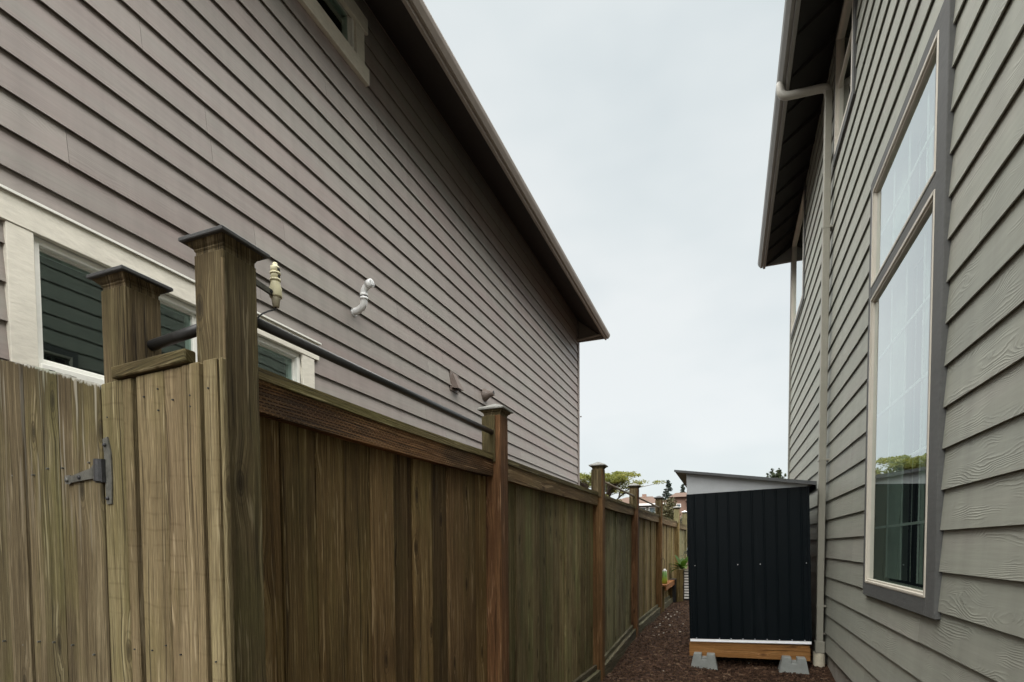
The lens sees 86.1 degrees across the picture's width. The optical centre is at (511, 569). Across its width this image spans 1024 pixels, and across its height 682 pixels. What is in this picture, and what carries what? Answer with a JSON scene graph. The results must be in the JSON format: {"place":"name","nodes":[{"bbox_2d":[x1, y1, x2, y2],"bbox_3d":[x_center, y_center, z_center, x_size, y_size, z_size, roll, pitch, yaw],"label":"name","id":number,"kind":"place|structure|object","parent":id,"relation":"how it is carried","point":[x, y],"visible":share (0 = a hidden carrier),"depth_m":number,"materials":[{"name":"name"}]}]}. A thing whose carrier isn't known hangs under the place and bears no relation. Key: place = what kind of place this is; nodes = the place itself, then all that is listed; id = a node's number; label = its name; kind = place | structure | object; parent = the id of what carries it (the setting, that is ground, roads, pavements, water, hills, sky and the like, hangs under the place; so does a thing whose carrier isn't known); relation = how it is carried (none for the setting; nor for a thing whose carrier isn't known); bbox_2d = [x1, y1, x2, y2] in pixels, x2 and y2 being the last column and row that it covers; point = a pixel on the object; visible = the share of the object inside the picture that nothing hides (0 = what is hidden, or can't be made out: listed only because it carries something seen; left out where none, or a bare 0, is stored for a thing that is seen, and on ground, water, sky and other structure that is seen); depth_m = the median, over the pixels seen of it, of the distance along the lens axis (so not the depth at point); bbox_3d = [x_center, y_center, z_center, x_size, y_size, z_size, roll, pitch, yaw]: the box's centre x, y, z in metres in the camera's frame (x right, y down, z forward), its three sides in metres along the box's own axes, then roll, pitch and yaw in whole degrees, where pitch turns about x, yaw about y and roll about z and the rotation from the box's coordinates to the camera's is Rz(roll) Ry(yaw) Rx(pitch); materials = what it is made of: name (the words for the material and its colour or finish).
{"place":"outdoors","nodes":[
{"label":"outdoors","id":0,"kind":"place"},
{"bbox_2d":[0,0,609,484],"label":"house","id":1,"kind":"structure","parent":0,"point":[348,166],"depth_m":4.43,"materials":[{"name":"beige wood"}]},
{"bbox_2d":[0,184,321,388],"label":"window","id":2,"kind":"structure","parent":1,"relation":"in","point":[54,312],"depth_m":3.19,"materials":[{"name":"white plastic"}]},
{"bbox_2d":[298,0,369,86],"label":"window","id":3,"kind":"structure","parent":1,"relation":"in","point":[349,43],"depth_m":4.93,"materials":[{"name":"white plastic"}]},
{"bbox_2d":[423,0,790,498],"label":"sky","id":4,"kind":"structure","parent":0,"point":[639,131],"materials":[{"name":"white"}]},
{"bbox_2d":[663,497,676,519],"bbox_3d":[4.631,-0.926,16.488,0.760,2.550,0.860,1,3,22],"label":"olive shrub","id":5,"kind":"object","parent":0,"point":[668,512],"visible":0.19,"depth_m":16.36,"materials":[{"name":"green plant"}]},
{"bbox_2d":[599,563,835,681],"bbox_3d":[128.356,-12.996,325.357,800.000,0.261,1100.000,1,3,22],"label":"ground","id":6,"kind":"structure","parent":0,"point":[819,674],"depth_m":5.54,"materials":[{"name":"brown wood"}]},
{"bbox_2d":[86,225,686,681],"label":"wooden fence","id":7,"kind":"object","parent":6,"relation":"on","point":[262,525],"visible":0.9,"depth_m":1.78,"materials":[{"name":"brown wood"}]},
{"bbox_2d":[0,359,112,681],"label":"gate","id":8,"kind":"structure","parent":7,"relation":"attached to","point":[56,473],"depth_m":1.70,"materials":[{"name":"wood"}]},
{"bbox_2d":[256,262,281,319],"bbox_3d":[-0.673,-0.761,1.508,0.034,0.189,0.095,1,3,22],"label":"rain sensor","id":9,"kind":"object","parent":7,"relation":"attached to","point":[273,290],"visible":1,"depth_m":1.52,"materials":[{"name":"beige plastic"}]},
{"bbox_2d":[662,558,666,583],"bbox_3d":[2.408,0.024,8.659,0.091,0.403,0.066,1,3,22],"label":"insect trap","id":10,"kind":"object","parent":7,"relation":"hanging from","point":[664,575],"visible":1,"depth_m":8.64,"materials":[{"name":"plastic"}]},
{"bbox_2d":[580,471,665,500],"bbox_3d":[4.933,-2.800,30.375,4.902,5.231,5.369,-2,3,-29],"label":"acacia tree","id":11,"kind":"object","parent":6,"relation":"on","point":[618,479],"visible":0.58,"depth_m":29.22,"materials":[{"name":"green plant"}]},
{"bbox_2d":[620,494,663,511],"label":"house","id":12,"kind":"structure","parent":6,"relation":"on","point":[645,505],"depth_m":41.38,"materials":[{"name":"grey paint"}]},
{"bbox_2d":[662,480,672,499],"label":"conifer tree","id":13,"kind":"object","parent":6,"relation":"on","point":[667,494],"visible":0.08,"depth_m":57.57,"materials":[{"name":"green plant"}]},
{"bbox_2d":[662,580,674,611],"bbox_3d":[2.682,0.461,9.490,0.129,0.488,1.470,1,3,22],"label":"bench","id":14,"kind":"object","parent":6,"relation":"on","point":[668,585],"visible":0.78,"depth_m":9.02,"materials":[{"name":"brown wood"}]},
{"bbox_2d":[669,578,675,601],"bbox_3d":[3.051,0.399,10.379,0.134,0.446,0.420,1,3,22],"label":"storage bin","id":15,"kind":"object","parent":6,"relation":"on","point":[674,592],"visible":0.34,"depth_m":10.18,"materials":[{"name":"black plastic"}]},
{"bbox_2d":[663,492,687,544],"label":"house","id":16,"kind":"structure","parent":6,"relation":"on","point":[680,498],"depth_m":42.03,"materials":[{"name":"pink paint"}]},
{"bbox_2d":[676,570,684,601],"bbox_3d":[3.194,0.306,10.373,0.126,0.631,0.400,1,3,22],"label":"planter box","id":17,"kind":"object","parent":6,"relation":"on","point":[680,590],"visible":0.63,"depth_m":10.19,"materials":[{"name":"brown wood"}]},
{"bbox_2d":[670,555,687,571],"bbox_3d":[3.229,-0.085,10.252,0.582,0.389,0.526,-2,3,-42],"label":"leafy plant","id":18,"kind":"object","parent":17,"relation":"in","point":[681,563],"visible":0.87,"depth_m":10.25,"materials":[{"name":"green plant"}]},
{"bbox_2d":[680,484,684,492],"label":"conifer tree","id":19,"kind":"object","parent":6,"relation":"on","point":[682,490],"visible":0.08,"depth_m":58.95,"materials":[{"name":"green plant"}]},
{"bbox_2d":[684,569,688,599],"bbox_3d":[3.361,0.308,10.119,0.369,0.646,0.050,1,3,22],"label":"slatted screen","id":20,"kind":"object","parent":6,"relation":"on","point":[686,589],"visible":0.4,"depth_m":10.15,"materials":[{"name":"white plastic"}]},
{"bbox_2d":[691,652,717,669],"bbox_3d":[1.939,0.939,5.528,0.278,0.206,0.196,1,3,22],"label":"pier block","id":21,"kind":"object","parent":6,"relation":"on","point":[709,661],"depth_m":5.45,"materials":[{"name":"grey concrete"}]},
{"bbox_2d":[689,638,809,660],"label":"timber beam","id":22,"kind":"structure","parent":21,"relation":"on","point":[773,651],"depth_m":5.40,"materials":[{"name":"brown wood"}]},
{"bbox_2d":[674,470,816,643],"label":"garden shed","id":23,"kind":"structure","parent":22,"relation":"on","point":[749,563],"depth_m":5.37,"materials":[{"name":"black metal"}]},
{"bbox_2d":[766,468,786,478],"bbox_3d":[17.175,-3.793,36.107,2.142,5.807,2.281,1,3,22],"label":"fir tree","id":24,"kind":"object","parent":6,"relation":"on","point":[778,474],"visible":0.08,"depth_m":35.78,"materials":[{"name":"green plant"}]},
{"bbox_2d":[778,655,808,673],"bbox_3d":[2.685,0.934,5.234,0.278,0.212,0.196,1,3,22],"label":"pier block","id":25,"kind":"object","parent":6,"relation":"on","point":[798,665],"depth_m":5.16,"materials":[{"name":"grey concrete"}]},
{"bbox_2d":[758,0,1023,681],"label":"house","id":26,"kind":"structure","parent":6,"relation":"on","point":[892,230],"depth_m":2.92,"materials":[{"name":"wood"}]},
{"bbox_2d":[791,180,807,339],"bbox_3d":[4.046,-4.217,7.640,0.132,1.470,1.490,1,3,22],"label":"window","id":27,"kind":"structure","parent":26,"relation":"in","point":[798,242],"depth_m":7.68,"materials":[{"name":"clear glass"}]},
{"bbox_2d":[833,0,858,166],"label":"window","id":28,"kind":"structure","parent":26,"relation":"in","point":[846,45],"depth_m":4.66,"materials":[{"name":"beige plastic"}]},
{"bbox_2d":[871,30,938,287],"bbox_3d":[2.195,-2.134,3.003,0.137,0.625,1.205,1,3,22],"label":"window","id":29,"kind":"structure","parent":26,"relation":"in","point":[908,168],"depth_m":2.93,"materials":[{"name":"clear glass"}]},
{"bbox_2d":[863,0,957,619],"bbox_3d":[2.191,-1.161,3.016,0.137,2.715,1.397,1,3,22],"label":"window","id":30,"kind":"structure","parent":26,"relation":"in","point":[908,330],"depth_m":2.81,"materials":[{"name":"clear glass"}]}
]}

